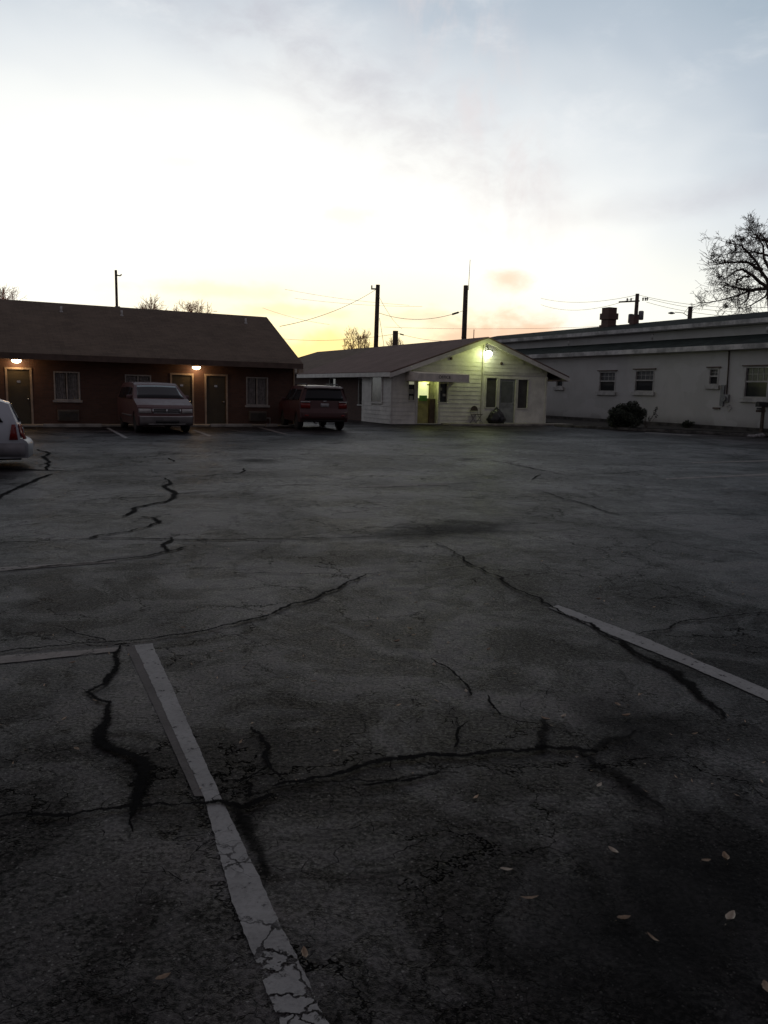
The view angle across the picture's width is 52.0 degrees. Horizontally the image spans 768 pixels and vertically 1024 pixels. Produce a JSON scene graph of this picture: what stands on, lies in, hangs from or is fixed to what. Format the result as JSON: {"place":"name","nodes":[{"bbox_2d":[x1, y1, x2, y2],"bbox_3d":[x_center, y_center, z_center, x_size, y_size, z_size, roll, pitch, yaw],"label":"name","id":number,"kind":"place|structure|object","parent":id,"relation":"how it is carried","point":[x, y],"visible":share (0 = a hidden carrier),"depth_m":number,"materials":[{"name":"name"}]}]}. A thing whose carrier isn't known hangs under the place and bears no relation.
{"place":"outdoors","nodes":[
{"label":"outdoors","id":0,"kind":"place"},
{"bbox_2d":[265,424,277,426],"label":"parking block","id":1,"kind":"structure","parent":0,"point":[271,425],"depth_m":32.03,"materials":[{"name":"concrete"}]},
{"bbox_2d":[296,298,421,306],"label":"overhead wire","id":2,"kind":"object","parent":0,"point":[374,305],"visible":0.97,"depth_m":116.69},
{"bbox_2d":[0,419,767,1023],"bbox_3d":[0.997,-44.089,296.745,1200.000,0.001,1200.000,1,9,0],"label":"ground","id":3,"kind":"structure","parent":0,"point":[672,561],"depth_m":3.87,"materials":[{"name":"asphalt"}]},
{"bbox_2d":[0,283,26,299],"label":"bare tree","id":4,"kind":"object","parent":3,"relation":"on","point":[2,292],"visible":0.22,"depth_m":77.80,"materials":[{"name":"brown plant"}]},
{"bbox_2d":[0,399,32,459],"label":"station wagon","id":5,"kind":"object","parent":3,"relation":"on","point":[16,443],"visible":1,"depth_m":14.29,"materials":[{"name":"silver metal"}]},
{"bbox_2d":[0,474,50,497],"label":"pavement crack","id":6,"kind":"object","parent":3,"relation":"on","point":[22,485],"visible":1,"depth_m":12.04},
{"bbox_2d":[0,468,62,470],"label":"pavement crack","id":7,"kind":"object","parent":3,"relation":"on","point":[29,469],"visible":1,"depth_m":14.15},
{"bbox_2d":[37,449,51,469],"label":"pavement crack","id":8,"kind":"object","parent":3,"relation":"on","point":[47,459],"visible":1,"depth_m":16.29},
{"bbox_2d":[0,560,114,570],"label":"parking line","id":9,"kind":"object","parent":3,"relation":"on","point":[29,566],"visible":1,"depth_m":6.75,"materials":[{"name":"white paint"}]},
{"bbox_2d":[0,647,118,662],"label":"parking line","id":10,"kind":"object","parent":3,"relation":"on","point":[15,658],"visible":1,"depth_m":4.53,"materials":[{"name":"white paint"}]},
{"bbox_2d":[43,424,101,426],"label":"parking block","id":11,"kind":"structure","parent":3,"relation":"on","point":[72,425],"depth_m":28.44,"materials":[{"name":"concrete"}]},
{"bbox_2d":[59,626,105,639],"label":"pavement crack","id":12,"kind":"object","parent":3,"relation":"on","point":[84,634],"visible":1,"depth_m":4.88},
{"bbox_2d":[7,546,185,570],"bbox_3d":[-2.564,0.427,6.973,1.900,0.001,0.239,-7,12,-41],"label":"pavement crack","id":13,"kind":"object","parent":3,"relation":"on","point":[104,560],"visible":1,"depth_m":7.02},
{"bbox_2d":[107,428,127,437],"bbox_3d":[-8.825,-2.623,25.906,0.135,0.001,6.123,-3,10,-24],"label":"parking line","id":14,"kind":"object","parent":3,"relation":"on","point":[123,436],"visible":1,"depth_m":25.33,"materials":[{"name":"white paint"}]},
{"bbox_2d":[115,270,121,306],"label":"utility pole","id":15,"kind":"object","parent":3,"relation":"on","point":[116,293],"visible":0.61,"depth_m":58.20,"materials":[{"name":"brown wood"}]},
{"bbox_2d":[85,644,157,816],"bbox_3d":[-1.300,0.950,3.768,0.296,0.001,2.031,-3,10,-24],"label":"pavement crack","id":16,"kind":"object","parent":3,"relation":"on","point":[140,762],"visible":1,"depth_m":3.35,"materials":[{"name":"asphalt"}]},
{"bbox_2d":[89,516,161,537],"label":"pavement crack","id":17,"kind":"object","parent":3,"relation":"on","point":[156,519],"visible":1,"depth_m":8.70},
{"bbox_2d":[128,812,133,831],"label":"pavement crack","id":18,"kind":"object","parent":3,"relation":"on","point":[130,818],"visible":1,"depth_m":2.82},
{"bbox_2d":[0,793,273,816],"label":"pavement crack","id":19,"kind":"object","parent":3,"relation":"on","point":[247,805],"visible":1,"depth_m":2.92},
{"bbox_2d":[122,478,177,515],"bbox_3d":[-3.193,-0.269,11.399,0.510,0.001,4.153,0,9,-9],"label":"pavement crack","id":20,"kind":"object","parent":3,"relation":"on","point":[173,494],"visible":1,"depth_m":11.11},
{"bbox_2d":[0,299,302,423],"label":"motel building","id":21,"kind":"structure","parent":3,"relation":"on","point":[79,364],"depth_m":31.16,"materials":[{"name":"brick"}]},
{"bbox_2d":[11,359,20,362],"bbox_3d":[-13.331,-5.487,28.524,0.340,0.170,0.340,-3,10,-28],"label":"wall lamp","id":22,"kind":"object","parent":21,"relation":"attached to","point":[16,360],"visible":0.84,"depth_m":28.41,"materials":[{"name":"glass"}]},
{"bbox_2d":[5,367,33,423],"bbox_3d":[-13.395,-4.244,28.892,0.890,2.100,0.140,-3,10,-28],"label":"door","id":23,"kind":"structure","parent":21,"relation":"in","point":[18,380],"depth_m":28.91,"materials":[{"name":"paint"}]},
{"bbox_2d":[53,371,82,402],"bbox_3d":[-11.948,-4.710,29.630,1.040,1.140,0.260,-3,10,-28],"label":"window","id":24,"kind":"structure","parent":21,"relation":"in","point":[66,384],"depth_m":29.66,"materials":[{"name":"glass"}]},
{"bbox_2d":[125,374,150,381],"bbox_3d":[-9.666,-4.842,30.893,1.000,1.080,0.200,-3,10,-28],"label":"window","id":25,"kind":"structure","parent":21,"relation":"in","point":[128,378],"depth_m":30.81,"materials":[{"name":"glass"}]},
{"bbox_2d":[170,373,193,423],"bbox_3d":[-8.149,-4.545,31.715,0.940,2.070,0.140,-3,10,-28],"label":"door","id":26,"kind":"structure","parent":21,"relation":"in","point":[184,381],"depth_m":31.71,"materials":[{"name":"paint"}]},
{"bbox_2d":[192,365,200,369],"bbox_3d":[-7.545,-5.815,31.639,0.340,0.170,0.340,-3,10,-28],"label":"wall lamp","id":27,"kind":"object","parent":21,"relation":"attached to","point":[196,367],"visible":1,"depth_m":31.51,"materials":[{"name":"glass"}]},
{"bbox_2d":[204,374,227,423],"bbox_3d":[-6.915,-4.619,32.379,0.960,2.070,0.140,-3,10,-28],"label":"door","id":28,"kind":"structure","parent":21,"relation":"in","point":[216,398],"depth_m":32.39,"materials":[{"name":"paint"}]},
{"bbox_2d":[245,377,269,406],"bbox_3d":[-5.369,-5.051,33.177,1.080,1.250,0.260,-3,10,-28],"label":"window","id":29,"kind":"structure","parent":21,"relation":"in","point":[256,387],"depth_m":33.20,"materials":[{"name":"glass"}]},
{"bbox_2d":[136,294,168,309],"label":"bare tree","id":30,"kind":"object","parent":3,"relation":"on","point":[155,306],"visible":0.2,"depth_m":72.65,"materials":[{"name":"brown plant"}]},
{"bbox_2d":[118,382,193,431],"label":"minivan","id":31,"kind":"object","parent":3,"relation":"on","point":[142,404],"visible":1,"depth_m":26.59,"materials":[{"name":"silver paint"}]},
{"bbox_2d":[21,424,294,426],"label":"walkway","id":32,"kind":"structure","parent":3,"relation":"on","point":[103,425],"depth_m":30.06,"materials":[{"name":"concrete"}]},
{"bbox_2d":[154,972,170,982],"bbox_3d":[-0.584,1.224,2.067,0.050,0.010,0.017,-5,11,-33],"label":"fallen leaf","id":33,"kind":"object","parent":3,"relation":"on","point":[161,977],"visible":1,"depth_m":2.07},
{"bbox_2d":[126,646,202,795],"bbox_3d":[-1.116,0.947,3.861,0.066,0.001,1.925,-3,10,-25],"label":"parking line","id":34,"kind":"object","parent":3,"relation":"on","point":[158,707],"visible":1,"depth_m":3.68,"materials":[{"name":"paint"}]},
{"bbox_2d":[160,537,173,550],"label":"pavement crack","id":35,"kind":"object","parent":3,"relation":"on","point":[164,543],"visible":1,"depth_m":7.78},
{"bbox_2d":[0,574,365,651],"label":"pavement crack","id":36,"kind":"object","parent":3,"relation":"on","point":[318,596],"visible":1,"depth_m":5.24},
{"bbox_2d":[0,536,373,542],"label":"pavement crack","id":37,"kind":"object","parent":3,"relation":"on","point":[196,539],"visible":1,"depth_m":8.04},
{"bbox_2d":[172,300,216,312],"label":"bare tree","id":38,"kind":"object","parent":3,"relation":"on","point":[190,306],"visible":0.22,"depth_m":74.68,"materials":[{"name":"brown plant"}]},
{"bbox_2d":[210,424,251,426],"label":"parking block","id":39,"kind":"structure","parent":3,"relation":"on","point":[230,425],"depth_m":31.23,"materials":[{"name":"concrete"}]},
{"bbox_2d":[135,643,328,1023],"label":"parking line","id":40,"kind":"object","parent":3,"relation":"on","point":[250,899],"visible":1,"depth_m":2.48,"materials":[{"name":"white paint"}]},
{"bbox_2d":[232,803,270,876],"bbox_3d":[-0.451,1.127,2.738,0.130,0.001,0.487,-4,10,-29],"label":"pavement crack","id":41,"kind":"object","parent":3,"relation":"on","point":[247,825],"visible":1,"depth_m":2.75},
{"bbox_2d":[233,765,270,782],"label":"pavement crack","id":42,"kind":"object","parent":3,"relation":"on","point":[242,779],"visible":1,"depth_m":3.15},
{"bbox_2d":[250,727,284,779],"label":"pavement crack","id":43,"kind":"object","parent":3,"relation":"on","point":[265,752],"visible":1,"depth_m":3.38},
{"bbox_2d":[301,946,307,957],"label":"fallen leaf","id":44,"kind":"object","parent":3,"relation":"on","point":[304,951],"visible":1,"depth_m":2.17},
{"bbox_2d":[279,383,347,429],"bbox_3d":[-2.927,-4.296,31.824,2.160,1.777,4.342,-2,9,-19],"label":"suv","id":45,"kind":"object","parent":3,"relation":"on","point":[321,405],"visible":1,"depth_m":30.00,"materials":[{"name":"red paint"}]},
{"bbox_2d":[295,347,374,384],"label":"roof","id":46,"kind":"structure","parent":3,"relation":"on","point":[313,360],"depth_m":50.52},
{"bbox_2d":[236,565,466,573],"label":"pavement crack","id":47,"kind":"object","parent":3,"relation":"on","point":[329,573],"visible":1,"depth_m":6.66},
{"bbox_2d":[245,771,458,795],"bbox_3d":[-0.112,1.073,3.142,0.893,0.001,0.085,-1,9,-14],"label":"pavement crack","id":48,"kind":"object","parent":3,"relation":"on","point":[402,777],"visible":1,"depth_m":3.14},
{"bbox_2d":[342,326,370,348],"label":"bare tree","id":49,"kind":"object","parent":3,"relation":"on","point":[363,343],"visible":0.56,"depth_m":87.69,"materials":[{"name":"brown plant"}]},
{"bbox_2d":[0,544,726,913],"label":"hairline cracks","id":50,"kind":"object","parent":3,"relation":"on","point":[328,766],"visible":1,"depth_m":3.21,"materials":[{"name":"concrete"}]},
{"bbox_2d":[371,285,379,346],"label":"utility pole","id":51,"kind":"object","parent":3,"relation":"on","point":[376,322],"visible":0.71,"depth_m":58.32,"materials":[{"name":"brown wood"}]},
{"bbox_2d":[280,290,374,326],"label":"overhead wire","id":52,"kind":"object","parent":51,"relation":"attached to","point":[327,313],"visible":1,"depth_m":49.27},
{"bbox_2d":[380,311,461,319],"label":"overhead wire","id":53,"kind":"object","parent":51,"relation":"attached to","point":[429,318],"visible":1,"depth_m":55.46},
{"bbox_2d":[392,331,397,344],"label":"utility pole","id":54,"kind":"object","parent":3,"relation":"on","point":[395,338],"visible":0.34,"depth_m":78.05,"materials":[{"name":"brown wood"}]},
{"bbox_2d":[289,334,392,340],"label":"overhead wire","id":55,"kind":"object","parent":54,"relation":"attached to","point":[343,339],"visible":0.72,"depth_m":83.11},
{"bbox_2d":[361,771,440,785],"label":"pavement crack","id":56,"kind":"object","parent":3,"relation":"on","point":[411,778],"visible":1,"depth_m":3.16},
{"bbox_2d":[273,745,593,785],"bbox_3d":[0.233,1.050,3.339,1.430,0.001,0.184,-1,9,-14],"label":"pavement crack","id":57,"kind":"object","parent":3,"relation":"on","point":[400,758],"visible":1,"depth_m":3.37,"materials":[{"name":"asphalt"}]},
{"bbox_2d":[431,658,471,694],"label":"pavement crack","id":58,"kind":"object","parent":3,"relation":"on","point":[466,684],"visible":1,"depth_m":4.32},
{"bbox_2d":[407,522,497,534],"bbox_3d":[0.641,0.209,8.891,3.784,0.001,2.001,-6,12,-41],"label":"pavement patch","id":59,"kind":"object","parent":3,"relation":"on","point":[449,528],"visible":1,"depth_m":8.99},
{"bbox_2d":[454,721,467,747],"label":"pavement crack","id":60,"kind":"object","parent":3,"relation":"on","point":[456,734],"visible":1,"depth_m":3.59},
{"bbox_2d":[461,266,469,338],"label":"utility pole","id":61,"kind":"object","parent":3,"relation":"on","point":[465,306],"visible":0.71,"depth_m":53.39,"materials":[{"name":"brown wood"}]},
{"bbox_2d":[488,695,500,714],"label":"pavement crack","id":62,"kind":"object","parent":3,"relation":"on","point":[491,703],"visible":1,"depth_m":3.94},
{"bbox_2d":[441,423,564,425],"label":"office walk","id":63,"kind":"structure","parent":3,"relation":"on","point":[504,424],"depth_m":38.43,"materials":[{"name":"concrete"}]},
{"bbox_2d":[470,406,482,422],"bbox_3d":[4.511,-4.746,38.360,0.460,0.849,0.479,-5,11,-34],"label":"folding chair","id":64,"kind":"object","parent":63,"relation":"on","point":[474,408],"visible":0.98,"depth_m":38.39,"materials":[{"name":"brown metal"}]},
{"bbox_2d":[486,407,505,423],"bbox_3d":[5.522,-4.781,38.745,1.030,0.828,0.777,-3,10,-26],"label":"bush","id":65,"kind":"object","parent":63,"relation":"on","point":[496,415],"visible":1,"depth_m":38.51,"materials":[{"name":"green plant"}]},
{"bbox_2d":[536,719,548,749],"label":"pavement crack","id":66,"kind":"object","parent":3,"relation":"on","point":[541,745],"visible":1,"depth_m":3.60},
{"bbox_2d":[431,540,726,717],"bbox_3d":[1.174,0.648,6.089,0.237,0.001,4.660,-1,9,-15],"label":"pavement crack","id":67,"kind":"object","parent":3,"relation":"on","point":[677,674],"visible":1,"depth_m":4.57,"materials":[{"name":"asphalt"}]},
{"bbox_2d":[546,492,619,514],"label":"pavement crack","id":68,"kind":"object","parent":3,"relation":"on","point":[586,504],"visible":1,"depth_m":11.16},
{"bbox_2d":[593,730,635,752],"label":"pavement crack","id":69,"kind":"object","parent":3,"relation":"on","point":[603,742],"visible":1,"depth_m":3.56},
{"bbox_2d":[579,750,665,808],"bbox_3d":[0.965,1.085,3.216,0.136,0.001,0.525,-2,10,-23],"label":"pavement crack","id":70,"kind":"object","parent":3,"relation":"on","point":[620,777],"visible":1,"depth_m":3.22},
{"bbox_2d":[490,307,767,432],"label":"white building","id":71,"kind":"structure","parent":3,"relation":"on","point":[711,372],"depth_m":41.77,"materials":[{"name":"paint"}]},
{"bbox_2d":[553,382,563,389],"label":"window","id":72,"kind":"structure","parent":71,"relation":"in","point":[559,385],"depth_m":48.62,"materials":[{"name":"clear glass"}]},
{"bbox_2d":[595,370,617,394],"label":"window","id":73,"kind":"structure","parent":71,"relation":"in","point":[607,378],"depth_m":44.88,"materials":[{"name":"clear glass"}]},
{"bbox_2d":[631,368,656,395],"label":"window","id":74,"kind":"structure","parent":71,"relation":"in","point":[644,379],"depth_m":42.34,"materials":[{"name":"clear glass"}]},
{"bbox_2d":[704,366,720,388],"bbox_3d":[16.010,-6.518,38.218,0.220,1.070,0.840,-3,10,-26],"label":"window","id":75,"kind":"structure","parent":71,"relation":"in","point":[713,377],"depth_m":38.26,"materials":[{"name":"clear glass"}]},
{"bbox_2d":[738,365,767,402],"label":"window","id":76,"kind":"structure","parent":71,"relation":"in","point":[755,388],"depth_m":36.19,"materials":[{"name":"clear glass"}]},
{"bbox_2d":[619,294,647,322],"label":"utility pole","id":77,"kind":"object","parent":3,"relation":"on","point":[641,313],"visible":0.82,"depth_m":72.75,"materials":[{"name":"brown wood"}]},
{"bbox_2d":[647,298,754,312],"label":"overhead wire","id":78,"kind":"object","parent":77,"relation":"attached to","point":[697,308],"visible":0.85,"depth_m":67.05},
{"bbox_2d":[640,295,766,307],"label":"overhead wire","id":79,"kind":"object","parent":77,"relation":"attached to","point":[710,306],"visible":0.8,"depth_m":65.35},
{"bbox_2d":[554,424,754,435],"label":"kerb","id":80,"kind":"structure","parent":3,"relation":"on","point":[659,430],"depth_m":35.49,"materials":[{"name":"concrete"}]},
{"bbox_2d":[546,418,767,437],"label":"planting bed","id":81,"kind":"object","parent":3,"relation":"on","point":[579,422],"visible":0.44,"depth_m":39.49,"materials":[{"name":"soil"}]},
{"bbox_2d":[605,400,646,427],"bbox_3d":[11.378,-4.554,36.953,1.984,1.464,1.683,1,9,0],"label":"shrub","id":82,"kind":"object","parent":81,"relation":"on","point":[625,415],"visible":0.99,"depth_m":36.62,"materials":[{"name":"green plant"}]},
{"bbox_2d":[644,407,657,427],"bbox_3d":[12.755,-4.517,37.727,0.764,1.133,0.346,1,9,0],"label":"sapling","id":83,"kind":"object","parent":81,"relation":"on","point":[646,426],"visible":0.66,"depth_m":37.75,"materials":[{"name":"green plant"}]},
{"bbox_2d":[681,420,694,427],"bbox_3d":[15.150,-4.349,39.135,0.669,0.559,0.603,1,9,0],"label":"shrub","id":84,"kind":"object","parent":81,"relation":"on","point":[686,424],"visible":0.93,"depth_m":39.07,"materials":[{"name":"green plant"}]},
{"bbox_2d":[755,402,767,431],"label":"mailbox","id":85,"kind":"object","parent":81,"relation":"on","point":[763,405],"visible":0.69,"depth_m":35.55,"materials":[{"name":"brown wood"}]},
{"bbox_2d":[548,605,767,700],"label":"parking line","id":86,"kind":"object","parent":3,"relation":"on","point":[665,651],"visible":1,"depth_m":4.82,"materials":[{"name":"white paint"}]},
{"bbox_2d":[549,846,767,1006],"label":"pavement patch","id":87,"kind":"object","parent":3,"relation":"on","point":[675,912],"visible":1,"depth_m":2.37,"materials":[{"name":"asphalt"}]},
{"bbox_2d":[520,895,538,898],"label":"fallen leaf","id":88,"kind":"object","parent":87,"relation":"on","point":[528,897],"visible":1,"depth_m":2.43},
{"bbox_2d":[606,846,618,852],"bbox_3d":[0.781,1.157,2.689,0.020,0.014,0.053,-5,11,-35],"label":"fallen leaf","id":89,"kind":"object","parent":87,"relation":"on","point":[613,850],"visible":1,"depth_m":2.69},
{"bbox_2d":[615,915,630,920],"bbox_3d":[0.710,1.210,2.343,0.053,0.011,0.018,-1,9,-12],"label":"fallen leaf","id":90,"kind":"object","parent":87,"relation":"on","point":[622,917],"visible":1,"depth_m":2.35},
{"bbox_2d":[722,851,729,864],"bbox_3d":[1.154,1.168,2.655,0.025,0.017,0.058,3,9,10],"label":"fallen leaf","id":91,"kind":"object","parent":87,"relation":"on","point":[725,855],"visible":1,"depth_m":2.67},
{"bbox_2d":[725,910,735,924],"bbox_3d":[1.032,1.211,2.347,0.069,0.017,0.025,-7,12,-44],"label":"fallen leaf","id":92,"kind":"object","parent":87,"relation":"on","point":[729,915],"visible":1,"depth_m":2.36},
{"bbox_2d":[761,980,767,991],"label":"fallen leaf","id":93,"kind":"object","parent":87,"relation":"on","point":[764,984],"visible":1,"depth_m":2.09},
{"bbox_2d":[668,306,692,318],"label":"utility pole","id":94,"kind":"object","parent":3,"relation":"on","point":[689,310],"visible":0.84,"depth_m":67.98,"materials":[{"name":"brown wood"}]},
{"bbox_2d":[635,612,766,634],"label":"pavement crack","id":95,"kind":"object","parent":3,"relation":"on","point":[671,626],"visible":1,"depth_m":5.54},
{"bbox_2d":[666,473,767,478],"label":"parking line","id":96,"kind":"object","parent":3,"relation":"on","point":[720,476],"visible":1,"depth_m":15.80,"materials":[{"name":"white paint"}]},
{"bbox_2d":[686,211,767,318],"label":"bare tree","id":97,"kind":"object","parent":3,"relation":"on","point":[745,290],"visible":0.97,"depth_m":59.54,"materials":[{"name":"brown plant"}]},
{"bbox_2d":[0,525,767,1023],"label":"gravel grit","id":98,"kind":"object","parent":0,"point":[376,849],"visible":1,"depth_m":2.44,"materials":[{"name":"gravel"}]},
{"bbox_2d":[0,0,767,356],"label":"sky","id":99,"kind":"structure","parent":0,"point":[230,155],"materials":[{"name":"white"}]},
{"bbox_2d":[7,488,765,797],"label":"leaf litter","id":100,"kind":"object","parent":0,"point":[240,741],"visible":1,"depth_m":3.92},
{"bbox_2d":[386,335,402,345],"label":"bare tree","id":101,"kind":"object","parent":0,"point":[389,344],"visible":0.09,"depth_m":93.97,"materials":[{"name":"brown plant"}]},
{"bbox_2d":[297,333,569,423],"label":"office building","id":102,"kind":"structure","parent":0,"point":[447,381],"depth_m":38.61,"materials":[{"name":"white"}]},
{"bbox_2d":[329,378,335,385],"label":"window","id":103,"kind":"structure","parent":102,"relation":"in","point":[331,380],"depth_m":43.77,"materials":[{"name":"glass"}]},
{"bbox_2d":[357,378,361,405],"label":"window","id":104,"kind":"structure","parent":102,"relation":"in","point":[359,379],"depth_m":40.48,"materials":[{"name":"glass"}]},
{"bbox_2d":[370,377,382,403],"bbox_3d":[-0.365,-5.916,37.787,0.060,1.400,1.280,-3,10,-26],"label":"window","id":105,"kind":"structure","parent":102,"relation":"in","point":[376,393],"depth_m":37.78,"materials":[{"name":"glass"}]},
{"bbox_2d":[407,381,415,400],"bbox_3d":[1.285,-5.699,36.981,0.440,0.970,0.115,-3,10,-26],"label":"window","id":106,"kind":"structure","parent":102,"relation":"in","point":[411,396],"depth_m":37.02,"materials":[{"name":"glass"}]},
{"bbox_2d":[417,381,429,422],"bbox_3d":[1.821,-5.264,37.685,0.840,2.000,0.207,-3,10,-26],"label":"entry door","id":107,"kind":"structure","parent":102,"relation":"in","point":[423,386],"depth_m":37.77,"materials":[{"name":"yellow paint"}]},
{"bbox_2d":[439,383,447,402],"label":"window","id":108,"kind":"structure","parent":102,"relation":"in","point":[443,387],"depth_m":37.80,"materials":[{"name":"glass"}]},
{"bbox_2d":[485,345,492,355],"bbox_3d":[5.091,-7.835,38.206,0.340,0.509,0.355,-3,10,-26],"label":"flood light","id":109,"kind":"object","parent":102,"relation":"attached to","point":[488,352],"visible":1,"depth_m":38.10,"materials":[{"name":"metal"}]},
{"bbox_2d":[484,377,498,408],"bbox_3d":[5.299,-5.908,38.961,0.740,1.560,0.115,-3,10,-26],"label":"window","id":110,"kind":"structure","parent":102,"relation":"in","point":[491,383],"depth_m":39.00,"materials":[{"name":"glass"}]},
{"bbox_2d":[498,378,516,422],"bbox_3d":[6.146,-5.590,39.454,1.060,2.220,0.130,-3,10,-26],"label":"door","id":111,"kind":"structure","parent":102,"relation":"in","point":[507,386],"depth_m":39.48,"materials":[{"name":"grey paint"}]},
{"bbox_2d":[516,378,529,408],"bbox_3d":[6.996,-5.974,39.802,0.730,1.530,0.115,-3,10,-26],"label":"window","id":112,"kind":"structure","parent":102,"relation":"in","point":[522,384],"depth_m":39.85,"materials":[{"name":"glass"}]},
{"bbox_2d":[394,326,598,328],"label":"overhead wire","id":113,"kind":"object","parent":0,"point":[522,328],"visible":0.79,"depth_m":107.37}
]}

